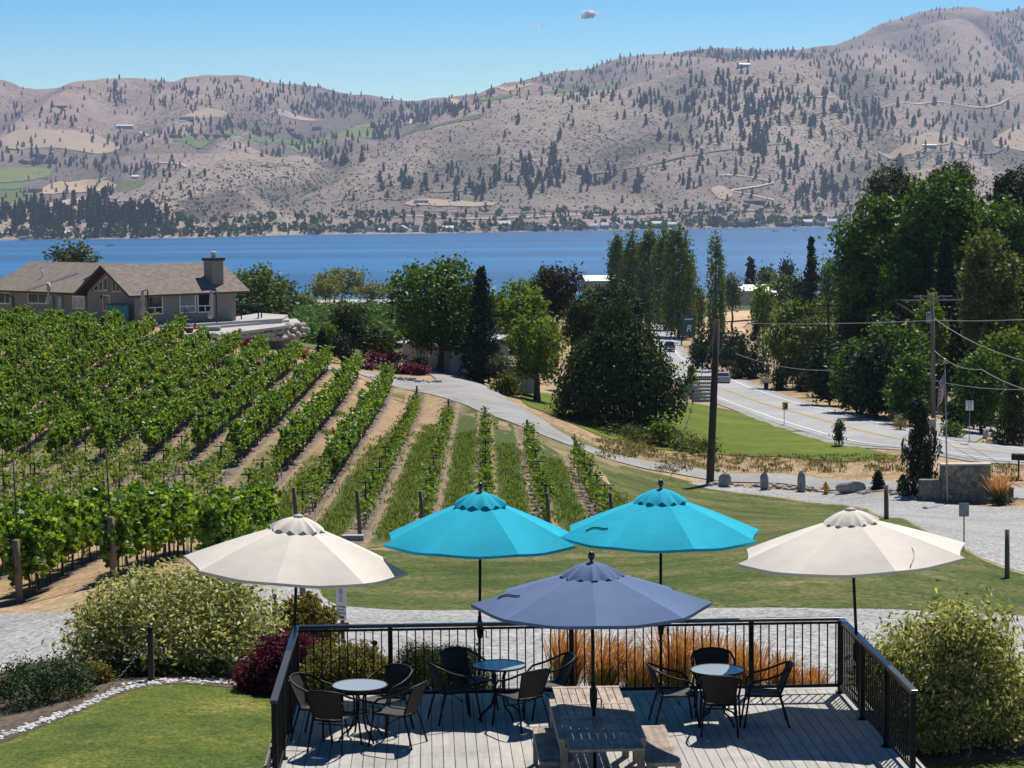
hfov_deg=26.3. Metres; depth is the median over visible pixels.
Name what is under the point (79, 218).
pine tree
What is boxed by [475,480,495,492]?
grape vine
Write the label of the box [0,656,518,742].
planting bed
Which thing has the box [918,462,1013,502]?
stone gate wall
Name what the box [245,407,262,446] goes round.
grape vine
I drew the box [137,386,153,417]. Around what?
grape vine
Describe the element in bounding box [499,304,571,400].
apple tree
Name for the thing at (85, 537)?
grape vine
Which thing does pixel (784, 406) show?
chevron sign
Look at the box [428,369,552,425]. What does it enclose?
garage apron
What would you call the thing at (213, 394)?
grape vine
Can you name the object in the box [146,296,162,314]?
window
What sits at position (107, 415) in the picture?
grape vine
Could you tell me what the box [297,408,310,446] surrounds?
grape vine
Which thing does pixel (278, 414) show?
grape vine
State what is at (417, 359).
round shrub
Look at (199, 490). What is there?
grape vine
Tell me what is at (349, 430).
grape vine
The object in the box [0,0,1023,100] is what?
sky
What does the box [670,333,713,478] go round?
guy wire
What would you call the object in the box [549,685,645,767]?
picnic table
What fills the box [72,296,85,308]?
window
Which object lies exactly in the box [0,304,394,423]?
vineyard
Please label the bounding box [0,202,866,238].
shore thicket
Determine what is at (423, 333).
walnut tree
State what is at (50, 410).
grape vine
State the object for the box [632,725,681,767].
slatted bench
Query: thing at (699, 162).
pine tree
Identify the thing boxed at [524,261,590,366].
leafy tree
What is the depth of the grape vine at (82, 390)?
134.76 m
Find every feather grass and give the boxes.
[535,629,599,685]
[577,631,653,686]
[608,642,675,686]
[632,626,717,685]
[674,628,746,685]
[722,636,781,684]
[758,650,809,683]
[791,664,836,683]
[980,472,1019,504]
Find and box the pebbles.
[0,676,236,739]
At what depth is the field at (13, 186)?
5255.56 m
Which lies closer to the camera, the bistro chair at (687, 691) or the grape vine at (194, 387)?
the bistro chair at (687, 691)
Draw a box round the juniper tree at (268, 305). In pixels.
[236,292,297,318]
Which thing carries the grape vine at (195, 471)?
on the vineyard ground at (385, 418)
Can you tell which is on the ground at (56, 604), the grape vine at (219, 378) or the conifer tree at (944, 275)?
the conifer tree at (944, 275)
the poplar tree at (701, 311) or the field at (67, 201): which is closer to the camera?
the poplar tree at (701, 311)
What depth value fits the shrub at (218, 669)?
38.85 m
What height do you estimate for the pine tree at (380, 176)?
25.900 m
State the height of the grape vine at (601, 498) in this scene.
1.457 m
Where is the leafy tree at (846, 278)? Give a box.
[818,188,935,336]
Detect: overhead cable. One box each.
[738,354,1023,389]
[745,319,1023,323]
[934,318,1023,360]
[934,350,1023,388]
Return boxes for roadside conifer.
[683,363,704,398]
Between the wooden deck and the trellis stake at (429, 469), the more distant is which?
the trellis stake at (429, 469)
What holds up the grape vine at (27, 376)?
on the vineyard ground at (385, 418)
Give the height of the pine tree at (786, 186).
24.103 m
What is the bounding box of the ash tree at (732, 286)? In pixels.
[718,271,745,331]
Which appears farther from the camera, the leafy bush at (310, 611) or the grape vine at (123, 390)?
the grape vine at (123, 390)
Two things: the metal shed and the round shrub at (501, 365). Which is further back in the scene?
the metal shed
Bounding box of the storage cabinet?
[107,303,128,325]
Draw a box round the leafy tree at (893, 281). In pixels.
[864,246,934,332]
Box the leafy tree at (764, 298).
[740,277,785,363]
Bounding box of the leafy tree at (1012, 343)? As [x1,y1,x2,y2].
[976,320,1023,431]
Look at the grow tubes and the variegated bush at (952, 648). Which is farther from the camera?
the grow tubes
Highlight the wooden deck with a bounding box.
[263,687,924,767]
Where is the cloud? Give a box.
[580,9,598,19]
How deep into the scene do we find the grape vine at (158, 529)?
62.78 m
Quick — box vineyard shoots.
[0,391,606,506]
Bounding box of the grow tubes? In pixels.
[1,413,599,513]
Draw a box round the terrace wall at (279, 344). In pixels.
[212,327,298,347]
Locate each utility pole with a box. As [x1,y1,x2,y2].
[706,319,719,482]
[808,303,848,353]
[903,292,962,418]
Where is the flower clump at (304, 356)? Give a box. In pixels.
[299,346,312,359]
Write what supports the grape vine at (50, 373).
on the vineyard ground at (385, 418)
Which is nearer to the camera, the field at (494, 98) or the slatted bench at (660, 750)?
the slatted bench at (660, 750)
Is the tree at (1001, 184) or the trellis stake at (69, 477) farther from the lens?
the tree at (1001, 184)
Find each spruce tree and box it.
[456,265,506,383]
[729,336,753,378]
[738,324,771,378]
[744,256,756,307]
[795,236,825,341]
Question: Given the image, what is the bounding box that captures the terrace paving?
[155,313,287,326]
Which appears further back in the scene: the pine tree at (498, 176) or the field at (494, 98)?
the field at (494, 98)
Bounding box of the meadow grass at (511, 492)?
[256,409,631,538]
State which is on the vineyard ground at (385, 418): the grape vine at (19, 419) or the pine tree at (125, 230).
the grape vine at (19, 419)
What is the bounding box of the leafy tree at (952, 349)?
[928,301,981,399]
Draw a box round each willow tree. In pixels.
[41,237,104,262]
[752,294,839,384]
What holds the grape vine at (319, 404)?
on the vineyard ground at (385, 418)
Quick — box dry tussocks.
[592,436,1022,480]
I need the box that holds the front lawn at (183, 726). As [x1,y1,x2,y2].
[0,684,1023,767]
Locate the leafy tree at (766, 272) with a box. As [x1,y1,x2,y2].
[749,261,778,287]
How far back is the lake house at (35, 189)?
5119.32 m
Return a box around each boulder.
[210,332,219,338]
[278,334,287,340]
[285,322,294,327]
[297,326,304,330]
[835,481,866,493]
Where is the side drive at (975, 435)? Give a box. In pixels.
[905,420,1002,441]
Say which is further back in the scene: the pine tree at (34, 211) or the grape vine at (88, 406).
the pine tree at (34, 211)
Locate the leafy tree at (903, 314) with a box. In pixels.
[879,289,939,385]
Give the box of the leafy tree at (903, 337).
[853,310,937,416]
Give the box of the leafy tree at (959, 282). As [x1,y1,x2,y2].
[956,265,1013,341]
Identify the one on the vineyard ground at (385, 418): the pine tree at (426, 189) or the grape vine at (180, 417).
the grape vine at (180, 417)
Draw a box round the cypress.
[311,327,333,353]
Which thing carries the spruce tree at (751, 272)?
on the ground at (56, 604)
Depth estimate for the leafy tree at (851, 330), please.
245.44 m
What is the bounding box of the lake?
[0,226,859,300]
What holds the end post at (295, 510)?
on the vineyard ground at (385, 418)
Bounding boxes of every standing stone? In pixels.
[719,472,730,486]
[760,472,768,489]
[797,470,805,491]
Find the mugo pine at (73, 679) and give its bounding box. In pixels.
[0,648,104,713]
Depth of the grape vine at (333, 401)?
140.60 m
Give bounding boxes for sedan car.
[718,372,729,382]
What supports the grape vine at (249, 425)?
on the vineyard ground at (385, 418)
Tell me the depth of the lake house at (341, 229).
3668.94 m
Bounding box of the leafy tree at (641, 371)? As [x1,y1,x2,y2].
[544,288,693,426]
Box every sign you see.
[334,588,348,643]
[678,384,692,405]
[681,314,694,344]
[691,376,710,402]
[782,402,787,423]
[959,503,968,548]
[965,401,973,442]
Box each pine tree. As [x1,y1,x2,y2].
[0,206,3,218]
[10,217,15,228]
[14,206,19,222]
[18,211,25,224]
[19,201,25,212]
[22,206,27,222]
[24,194,28,207]
[28,201,32,212]
[30,206,37,219]
[31,214,36,226]
[33,196,36,208]
[51,214,56,224]
[58,212,63,223]
[63,207,68,220]
[68,207,73,223]
[69,190,76,205]
[76,199,81,215]
[76,210,81,223]
[84,198,91,214]
[84,209,89,219]
[86,216,90,227]
[95,209,105,226]
[100,188,104,198]
[103,186,107,200]
[105,221,113,236]
[106,204,111,218]
[107,212,113,226]
[124,201,127,217]
[124,224,127,236]
[129,217,134,230]
[131,204,137,217]
[135,219,141,234]
[140,206,144,222]
[150,202,157,218]
[156,210,161,225]
[163,207,169,220]
[171,214,176,226]
[338,154,343,165]
[378,170,381,182]
[379,178,383,189]
[399,168,403,179]
[406,175,411,187]
[418,182,423,192]
[424,179,429,191]
[434,171,438,181]
[449,161,453,171]
[453,185,456,195]
[466,176,471,187]
[470,181,475,193]
[477,184,480,194]
[479,190,484,200]
[488,176,492,188]
[492,176,496,186]
[493,163,496,174]
[496,170,500,180]
[515,113,519,123]
[528,187,532,198]
[538,170,542,181]
[547,176,550,186]
[550,174,554,184]
[554,175,558,185]
[557,168,561,178]
[587,173,592,184]
[613,164,616,174]
[622,169,627,180]
[632,179,636,190]
[636,168,639,178]
[644,113,648,123]
[656,128,661,138]
[662,158,666,168]
[681,172,685,183]
[697,155,701,164]
[697,175,702,185]
[699,148,704,159]
[727,109,732,119]
[733,163,737,174]
[747,139,751,148]
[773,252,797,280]
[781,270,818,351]
[783,181,788,190]
[785,138,789,148]
[794,189,798,199]
[800,154,805,164]
[804,197,809,208]
[805,183,809,194]
[807,127,812,137]
[819,163,823,172]
[830,172,834,181]
[831,188,837,199]
[844,179,849,189]
[850,158,855,169]
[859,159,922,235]
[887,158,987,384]
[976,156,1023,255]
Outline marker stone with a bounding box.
[983,429,988,438]
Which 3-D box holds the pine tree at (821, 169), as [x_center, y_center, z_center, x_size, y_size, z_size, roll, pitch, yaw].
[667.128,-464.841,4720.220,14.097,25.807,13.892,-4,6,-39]
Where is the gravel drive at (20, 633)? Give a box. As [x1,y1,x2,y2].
[0,579,1023,687]
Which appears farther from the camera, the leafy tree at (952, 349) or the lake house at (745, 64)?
the lake house at (745, 64)
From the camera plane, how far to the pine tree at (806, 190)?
4500.57 m
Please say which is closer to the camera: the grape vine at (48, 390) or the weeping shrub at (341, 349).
the grape vine at (48, 390)
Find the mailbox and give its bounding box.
[1011,453,1023,478]
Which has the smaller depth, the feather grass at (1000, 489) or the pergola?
the feather grass at (1000, 489)
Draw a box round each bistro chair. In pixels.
[288,672,348,744]
[305,690,362,755]
[354,663,413,737]
[367,680,427,749]
[425,660,482,726]
[439,646,498,716]
[491,668,550,733]
[522,652,575,720]
[646,661,700,727]
[690,647,735,717]
[696,675,742,737]
[741,660,793,728]
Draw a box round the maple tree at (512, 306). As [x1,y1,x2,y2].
[486,277,562,355]
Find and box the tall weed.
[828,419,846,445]
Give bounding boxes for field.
[0,128,130,153]
[0,167,51,181]
[0,183,28,189]
[0,190,29,204]
[39,179,116,193]
[49,198,101,206]
[117,179,145,191]
[173,132,249,147]
[179,108,226,120]
[253,130,346,143]
[270,109,323,120]
[285,125,390,152]
[328,123,398,136]
[402,114,484,135]
[403,198,496,205]
[450,84,532,103]
[479,95,512,100]
[539,84,611,94]
[700,310,758,336]
[712,185,732,199]
[874,132,972,158]
[992,124,1023,150]
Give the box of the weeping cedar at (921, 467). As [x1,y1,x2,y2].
[897,395,942,496]
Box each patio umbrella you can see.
[184,514,407,640]
[384,482,574,688]
[471,551,712,767]
[561,479,758,685]
[738,507,965,711]
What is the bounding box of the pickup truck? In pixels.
[664,341,675,351]
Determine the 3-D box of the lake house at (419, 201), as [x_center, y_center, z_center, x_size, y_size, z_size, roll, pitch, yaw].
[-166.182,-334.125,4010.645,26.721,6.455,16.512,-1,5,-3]
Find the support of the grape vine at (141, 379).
on the vineyard ground at (385, 418)
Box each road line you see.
[652,332,1006,452]
[654,333,1012,452]
[657,324,1023,448]
[681,378,999,458]
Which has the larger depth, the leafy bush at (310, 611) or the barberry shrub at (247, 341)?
the barberry shrub at (247, 341)
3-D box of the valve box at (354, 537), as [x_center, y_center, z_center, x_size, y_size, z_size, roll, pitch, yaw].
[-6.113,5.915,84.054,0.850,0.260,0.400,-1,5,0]
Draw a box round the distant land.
[285,296,1018,413]
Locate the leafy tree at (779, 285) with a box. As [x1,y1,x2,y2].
[766,266,804,325]
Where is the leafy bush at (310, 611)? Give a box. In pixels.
[269,590,341,649]
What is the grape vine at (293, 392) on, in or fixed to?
on the vineyard ground at (385, 418)
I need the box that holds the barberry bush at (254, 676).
[226,622,327,696]
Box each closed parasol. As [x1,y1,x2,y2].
[45,282,54,307]
[139,290,148,314]
[208,290,216,322]
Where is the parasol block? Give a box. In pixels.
[207,326,220,330]
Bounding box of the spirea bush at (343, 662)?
[299,633,393,691]
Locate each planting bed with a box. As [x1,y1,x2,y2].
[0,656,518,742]
[902,670,1023,762]
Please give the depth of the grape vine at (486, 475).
94.97 m
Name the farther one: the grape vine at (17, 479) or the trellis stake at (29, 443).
the trellis stake at (29, 443)
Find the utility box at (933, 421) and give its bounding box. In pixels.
[927,418,935,429]
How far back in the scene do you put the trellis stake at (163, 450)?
101.98 m
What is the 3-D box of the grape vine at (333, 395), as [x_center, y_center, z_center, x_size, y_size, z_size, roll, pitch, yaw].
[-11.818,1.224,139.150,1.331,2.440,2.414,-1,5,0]
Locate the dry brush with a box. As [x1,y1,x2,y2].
[758,375,771,382]
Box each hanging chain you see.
[100,639,148,693]
[154,641,177,673]
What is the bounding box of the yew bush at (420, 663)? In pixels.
[393,634,506,690]
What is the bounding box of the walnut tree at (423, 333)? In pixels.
[380,251,501,371]
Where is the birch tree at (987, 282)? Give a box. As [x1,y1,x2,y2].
[948,223,1023,424]
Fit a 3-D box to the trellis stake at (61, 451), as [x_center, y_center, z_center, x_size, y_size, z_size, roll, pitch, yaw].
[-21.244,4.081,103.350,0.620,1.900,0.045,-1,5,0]
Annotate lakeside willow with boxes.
[293,289,317,306]
[306,276,346,302]
[311,264,372,301]
[348,280,391,301]
[382,281,401,300]
[522,275,541,289]
[581,282,605,297]
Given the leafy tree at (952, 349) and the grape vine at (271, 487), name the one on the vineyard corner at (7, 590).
the grape vine at (271, 487)
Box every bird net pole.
[12,456,17,523]
[105,448,109,509]
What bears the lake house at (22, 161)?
on the hills
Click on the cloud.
(589, 13)
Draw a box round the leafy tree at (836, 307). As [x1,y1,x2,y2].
[823,234,877,340]
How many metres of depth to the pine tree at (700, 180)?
4449.11 m
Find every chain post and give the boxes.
[147,626,153,680]
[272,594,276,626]
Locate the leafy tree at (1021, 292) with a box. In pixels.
[997,252,1023,404]
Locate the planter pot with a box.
[185,328,193,332]
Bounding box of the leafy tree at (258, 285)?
[232,260,289,315]
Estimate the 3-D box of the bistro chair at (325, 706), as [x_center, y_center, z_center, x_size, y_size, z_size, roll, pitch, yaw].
[-2.264,4.200,27.586,0.599,0.827,0.679,1,5,18]
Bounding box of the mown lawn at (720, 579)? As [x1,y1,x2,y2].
[321,465,1023,615]
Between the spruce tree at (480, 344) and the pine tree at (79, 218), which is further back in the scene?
the pine tree at (79, 218)
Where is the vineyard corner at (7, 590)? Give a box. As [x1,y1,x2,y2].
[0,554,220,606]
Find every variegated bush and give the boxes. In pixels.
[41,542,319,678]
[836,579,1023,757]
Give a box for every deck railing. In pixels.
[270,626,298,767]
[293,616,843,695]
[838,618,917,767]
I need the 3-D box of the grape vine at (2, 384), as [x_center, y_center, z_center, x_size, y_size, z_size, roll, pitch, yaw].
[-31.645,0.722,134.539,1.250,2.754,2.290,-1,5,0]
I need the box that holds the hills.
[0,7,1023,239]
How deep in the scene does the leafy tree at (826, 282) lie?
428.80 m
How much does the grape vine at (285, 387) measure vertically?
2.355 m
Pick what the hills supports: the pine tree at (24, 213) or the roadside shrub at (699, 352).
the pine tree at (24, 213)
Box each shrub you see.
[75,657,120,684]
[88,650,173,678]
[162,654,241,677]
[240,337,252,348]
[326,322,339,343]
[328,328,356,362]
[360,360,381,369]
[361,347,410,367]
[388,360,416,373]
[393,368,401,373]
[406,362,431,375]
[408,351,430,365]
[467,365,493,383]
[482,353,514,379]
[486,366,527,396]
[646,415,673,443]
[682,319,730,371]
[708,327,754,370]
[936,418,966,437]
[985,492,1018,505]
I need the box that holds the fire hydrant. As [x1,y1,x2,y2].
[822,481,829,494]
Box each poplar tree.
[602,228,624,297]
[614,226,643,302]
[630,217,659,326]
[646,223,676,329]
[656,221,699,338]
[687,259,699,336]
[694,285,707,331]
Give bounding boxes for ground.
[0,316,1023,613]
[0,331,629,596]
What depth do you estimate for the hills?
5169.00 m
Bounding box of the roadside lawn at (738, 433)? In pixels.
[520,392,896,460]
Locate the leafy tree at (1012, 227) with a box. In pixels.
[954,184,1023,419]
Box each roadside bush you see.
[801,333,848,405]
[823,336,870,412]
[840,333,902,418]
[880,350,939,424]
[936,391,985,428]
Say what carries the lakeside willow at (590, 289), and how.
on the ground at (56, 604)
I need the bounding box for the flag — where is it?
[937,371,944,412]
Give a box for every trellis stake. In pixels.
[0,474,10,500]
[23,442,35,477]
[27,463,41,485]
[55,450,67,481]
[62,471,76,494]
[79,437,90,472]
[89,459,102,475]
[112,446,124,472]
[114,475,126,489]
[135,463,149,487]
[157,449,169,482]
[175,435,187,470]
[214,445,226,482]
[229,431,240,463]
[271,445,282,481]
[296,481,309,516]
[358,481,372,523]
[366,469,379,507]
[373,457,385,494]
[379,446,391,475]
[423,468,436,486]
[539,484,553,521]
[590,474,603,506]
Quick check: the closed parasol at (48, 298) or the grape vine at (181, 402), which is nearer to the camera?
the grape vine at (181, 402)
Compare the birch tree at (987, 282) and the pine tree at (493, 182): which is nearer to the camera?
the birch tree at (987, 282)
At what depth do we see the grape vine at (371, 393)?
142.13 m
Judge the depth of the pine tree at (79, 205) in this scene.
3542.15 m
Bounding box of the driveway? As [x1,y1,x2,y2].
[295,363,1023,498]
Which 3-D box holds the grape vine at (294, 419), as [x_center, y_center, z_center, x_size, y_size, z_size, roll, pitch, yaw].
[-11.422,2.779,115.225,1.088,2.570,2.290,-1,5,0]
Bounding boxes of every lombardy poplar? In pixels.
[703,225,729,339]
[717,262,727,335]
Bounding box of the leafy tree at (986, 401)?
[947,344,1009,432]
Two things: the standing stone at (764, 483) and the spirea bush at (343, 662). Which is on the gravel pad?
the standing stone at (764, 483)
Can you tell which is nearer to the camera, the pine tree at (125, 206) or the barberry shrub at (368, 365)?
the barberry shrub at (368, 365)
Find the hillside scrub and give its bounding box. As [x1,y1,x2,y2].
[28,42,1023,222]
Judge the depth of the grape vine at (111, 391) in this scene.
131.05 m
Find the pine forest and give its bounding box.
[0,6,1023,238]
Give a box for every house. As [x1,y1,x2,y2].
[0,251,249,323]
[18,159,29,162]
[19,236,32,239]
[27,187,42,192]
[30,158,41,163]
[33,153,46,157]
[45,158,56,162]
[54,105,66,107]
[116,125,132,127]
[180,116,193,119]
[285,127,294,131]
[291,132,302,136]
[312,126,321,129]
[337,227,346,231]
[365,226,374,230]
[395,225,407,231]
[412,225,418,231]
[414,200,428,202]
[442,226,453,231]
[498,221,510,229]
[523,225,533,230]
[565,224,572,229]
[589,223,598,229]
[600,222,608,228]
[611,222,619,228]
[623,221,633,227]
[651,221,661,226]
[667,222,677,227]
[728,221,734,226]
[737,219,748,226]
[739,63,749,66]
[743,199,765,202]
[778,221,791,225]
[803,219,812,225]
[816,221,824,225]
[827,219,837,225]
[922,144,936,146]
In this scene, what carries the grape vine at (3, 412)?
on the vineyard ground at (385, 418)
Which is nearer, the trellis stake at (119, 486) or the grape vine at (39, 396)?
the trellis stake at (119, 486)
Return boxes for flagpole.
[943,359,947,503]
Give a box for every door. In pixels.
[102,295,110,311]
[450,352,464,374]
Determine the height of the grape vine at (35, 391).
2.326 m
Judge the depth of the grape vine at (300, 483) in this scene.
89.27 m
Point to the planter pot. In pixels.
(188, 330)
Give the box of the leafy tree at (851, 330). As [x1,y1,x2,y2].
[833,284,881,352]
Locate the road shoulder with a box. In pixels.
[669,332,1023,464]
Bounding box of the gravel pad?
[691,482,1023,571]
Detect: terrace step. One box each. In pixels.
[183,319,300,335]
[185,318,289,331]
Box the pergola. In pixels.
[236,303,262,318]
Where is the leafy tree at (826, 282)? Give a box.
[816,254,841,315]
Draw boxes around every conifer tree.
[929,232,961,411]
[982,368,1023,445]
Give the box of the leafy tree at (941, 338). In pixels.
[897,287,960,413]
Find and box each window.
[0,292,10,303]
[27,293,49,303]
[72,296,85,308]
[99,280,102,290]
[104,276,107,290]
[112,281,115,291]
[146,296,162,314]
[179,295,195,312]
[197,294,212,312]
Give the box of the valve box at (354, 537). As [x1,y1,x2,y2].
[341,534,363,540]
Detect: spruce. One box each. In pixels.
[868,470,885,489]
[895,474,907,491]
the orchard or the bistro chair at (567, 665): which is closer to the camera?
the bistro chair at (567, 665)
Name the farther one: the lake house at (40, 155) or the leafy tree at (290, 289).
the lake house at (40, 155)
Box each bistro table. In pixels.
[331,678,387,743]
[472,659,526,721]
[689,663,745,726]
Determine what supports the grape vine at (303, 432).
on the vineyard ground at (385, 418)
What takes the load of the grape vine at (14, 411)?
on the vineyard ground at (385, 418)
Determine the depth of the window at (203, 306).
195.84 m
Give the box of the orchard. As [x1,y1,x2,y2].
[290,298,419,357]
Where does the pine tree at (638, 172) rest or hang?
on the hills
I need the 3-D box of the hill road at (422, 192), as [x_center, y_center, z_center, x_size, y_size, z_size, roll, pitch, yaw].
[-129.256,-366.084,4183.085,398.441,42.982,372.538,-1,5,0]
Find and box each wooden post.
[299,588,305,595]
[884,485,888,518]
[1005,529,1009,577]
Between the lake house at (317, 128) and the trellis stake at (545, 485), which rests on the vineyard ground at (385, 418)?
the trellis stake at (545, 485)
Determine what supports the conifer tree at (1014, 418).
on the ground at (56, 604)
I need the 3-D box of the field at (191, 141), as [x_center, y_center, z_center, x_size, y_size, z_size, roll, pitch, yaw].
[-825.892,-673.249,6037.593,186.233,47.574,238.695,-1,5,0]
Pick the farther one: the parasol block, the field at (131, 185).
the field at (131, 185)
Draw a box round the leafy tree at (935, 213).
[878,163,996,406]
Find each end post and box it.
[12,539,23,602]
[107,516,117,581]
[292,487,297,514]
[355,490,361,533]
[419,491,423,518]
[545,492,550,522]
[608,492,612,509]
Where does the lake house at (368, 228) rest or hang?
on the hills
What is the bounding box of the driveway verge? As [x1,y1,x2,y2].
[391,389,619,474]
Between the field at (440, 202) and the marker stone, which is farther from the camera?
the field at (440, 202)
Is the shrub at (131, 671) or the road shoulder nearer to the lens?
the shrub at (131, 671)
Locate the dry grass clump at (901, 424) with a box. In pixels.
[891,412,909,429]
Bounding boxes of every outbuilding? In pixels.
[501,356,534,393]
[581,275,619,298]
[731,284,768,305]
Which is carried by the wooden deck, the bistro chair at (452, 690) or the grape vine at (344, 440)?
the bistro chair at (452, 690)
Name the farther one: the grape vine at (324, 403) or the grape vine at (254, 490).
the grape vine at (324, 403)
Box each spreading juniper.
[585,417,646,436]
[618,422,695,443]
[656,433,728,454]
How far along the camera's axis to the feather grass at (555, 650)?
33.95 m
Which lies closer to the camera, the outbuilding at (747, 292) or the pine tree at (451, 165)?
the outbuilding at (747, 292)
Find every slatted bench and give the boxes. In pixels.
[532,727,573,767]
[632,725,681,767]
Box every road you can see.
[68,177,106,189]
[341,209,786,214]
[343,181,545,203]
[402,214,601,217]
[591,155,685,174]
[643,320,1023,461]
[686,143,785,155]
[719,174,773,199]
[779,94,1009,112]
[916,146,1009,158]
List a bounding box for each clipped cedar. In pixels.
[767,361,788,390]
[792,370,811,391]
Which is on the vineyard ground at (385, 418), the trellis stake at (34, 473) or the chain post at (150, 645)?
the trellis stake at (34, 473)
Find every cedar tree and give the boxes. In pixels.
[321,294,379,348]
[352,320,395,356]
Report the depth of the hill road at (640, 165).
4582.50 m
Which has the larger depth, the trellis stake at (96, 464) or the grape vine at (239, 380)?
the grape vine at (239, 380)
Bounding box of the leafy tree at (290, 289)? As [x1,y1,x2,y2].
[270,274,301,318]
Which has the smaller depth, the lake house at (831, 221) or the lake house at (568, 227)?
the lake house at (568, 227)
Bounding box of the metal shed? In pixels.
[396,334,508,375]
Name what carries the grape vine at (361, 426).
on the vineyard ground at (385, 418)
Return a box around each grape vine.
[0,373,7,402]
[0,377,14,406]
[0,397,21,422]
[0,403,12,419]
[0,416,20,465]
[0,474,18,502]
[0,498,30,528]
[0,508,14,575]
[0,509,55,597]
[0,515,5,546]
[1,499,71,591]
[2,365,24,398]
[2,376,16,395]
[4,424,21,461]
[6,468,22,497]
[12,392,25,418]
[12,483,51,506]
[13,419,33,451]
[13,419,35,454]
[15,371,26,390]
[15,467,32,492]
[18,384,38,407]
[18,395,30,420]
[20,367,31,387]
[21,412,42,446]
[24,383,37,410]
[24,406,48,444]
[24,492,73,582]
[32,374,52,408]
[32,385,47,407]
[34,405,47,441]
[36,484,91,577]
[37,419,70,460]
[40,402,56,434]
[40,423,63,463]
[42,393,63,425]
[43,375,56,395]
[45,364,62,393]
[46,480,66,494]
[48,392,67,422]
[50,360,69,394]
[55,378,81,416]
[56,393,71,418]
[56,413,76,455]
[57,474,74,497]
[59,386,81,409]
[59,412,82,451]
[63,408,87,447]
[64,487,99,566]
[68,476,83,495]
[68,492,92,571]
[73,467,95,490]
[75,380,87,409]
[76,374,93,399]
[77,375,98,400]
[77,411,91,443]
[78,396,98,436]
[80,476,118,557]
[83,368,97,386]
[83,400,100,435]
[87,497,107,561]
[88,398,101,414]
[89,418,113,460]
[91,366,108,395]
[91,367,103,391]
[91,389,111,413]
[92,408,119,454]
[96,497,141,576]
[102,395,118,411]
[102,465,129,490]
[103,383,120,411]
[105,385,125,413]
[106,488,119,501]
[107,493,151,573]
[109,420,128,452]
[112,412,125,450]
[113,378,127,406]
[113,412,130,445]
[114,402,138,440]
[115,372,132,404]
[117,478,171,568]
[122,395,142,438]
[124,372,134,397]
[125,365,139,399]
[125,461,151,489]
[126,477,140,487]
[127,367,145,396]
[134,390,148,429]
[135,414,162,459]
[135,478,178,564]
[137,361,148,389]
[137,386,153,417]
[143,409,173,447]
[143,416,166,455]
[144,388,157,416]
[145,495,169,566]
[147,377,172,396]
[147,478,194,561]
[149,371,169,408]
[149,379,165,405]
[150,388,160,410]
[150,404,170,451]
[150,405,175,442]
[157,373,178,390]
[157,397,181,439]
[165,395,185,435]
[166,369,179,392]
[167,375,178,398]
[168,486,197,558]
[169,394,187,432]
[170,477,198,556]
[172,364,186,390]
[172,388,192,428]
[178,387,199,423]
[179,461,205,494]
[179,482,199,553]
[184,380,208,409]
[185,392,196,425]
[185,467,207,495]
[187,381,205,415]
[187,416,206,456]
[187,483,255,550]
[188,384,201,416]
[188,405,207,452]
[189,486,240,546]
[190,491,200,551]
[193,377,212,404]
[195,372,217,406]
[199,408,218,444]
[200,484,249,525]
[203,405,216,448]
[206,398,224,437]
[207,367,224,397]
[210,374,217,403]
[211,371,220,401]
[211,408,222,441]
[216,397,231,431]
[217,404,235,434]
[218,387,239,426]
[219,394,233,429]
[224,390,241,422]
[225,417,249,463]
[227,379,249,415]
[230,419,250,459]
[231,385,244,420]
[233,373,256,407]
[236,378,249,410]
[236,387,246,417]
[238,489,260,532]
[239,417,257,452]
[239,418,254,456]
[239,467,264,486]
[240,374,258,407]
[240,458,258,484]
[240,482,268,527]
[240,499,252,532]
[242,407,263,450]
[244,366,259,396]
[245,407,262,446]
[246,406,267,443]
[249,397,266,440]
[250,377,259,405]
[250,495,267,530]
[253,394,269,437]
[254,392,277,435]
[257,480,283,519]
[258,389,278,432]
[258,488,281,527]
[263,385,289,422]
[267,387,286,424]
[268,493,279,528]
[269,388,285,427]
[269,397,281,429]
[271,420,305,461]
[273,381,291,417]
[276,424,298,468]
[277,424,301,464]
[280,389,290,419]
[281,377,297,411]
[282,382,293,414]
[284,412,305,458]
[286,410,310,452]
[289,474,315,514]
[290,379,298,410]
[296,415,307,455]
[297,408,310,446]
[297,464,321,515]
[297,475,317,517]
[298,410,313,449]
[299,401,322,438]
[300,401,318,441]
[302,403,318,444]
[305,463,324,510]
[309,390,334,428]
[310,395,323,431]
[312,400,325,433]
[316,384,336,419]
[318,388,337,417]
[319,386,333,424]
[321,396,329,426]
[321,433,341,478]
[322,382,339,415]
[325,438,342,482]
[331,425,353,469]
[335,430,349,472]
[336,415,356,463]
[336,426,352,454]
[336,440,354,475]
[337,414,361,452]
[344,412,370,449]
[346,405,367,444]
[348,424,357,457]
[349,405,367,440]
[349,410,362,447]
[350,422,358,454]
[354,401,371,433]
[354,494,376,526]
[356,391,373,431]
[356,407,373,442]
[357,393,374,433]
[359,388,379,425]
[360,491,377,518]
[361,478,384,514]
[361,493,376,518]
[410,473,439,516]
[418,490,434,515]
[423,480,440,508]
[468,468,494,493]
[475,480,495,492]
[482,482,502,497]
[527,477,555,520]
[534,480,556,512]
[536,486,553,520]
[538,498,556,519]
[592,485,614,509]
[595,494,605,513]
[598,482,617,512]
[598,496,617,511]

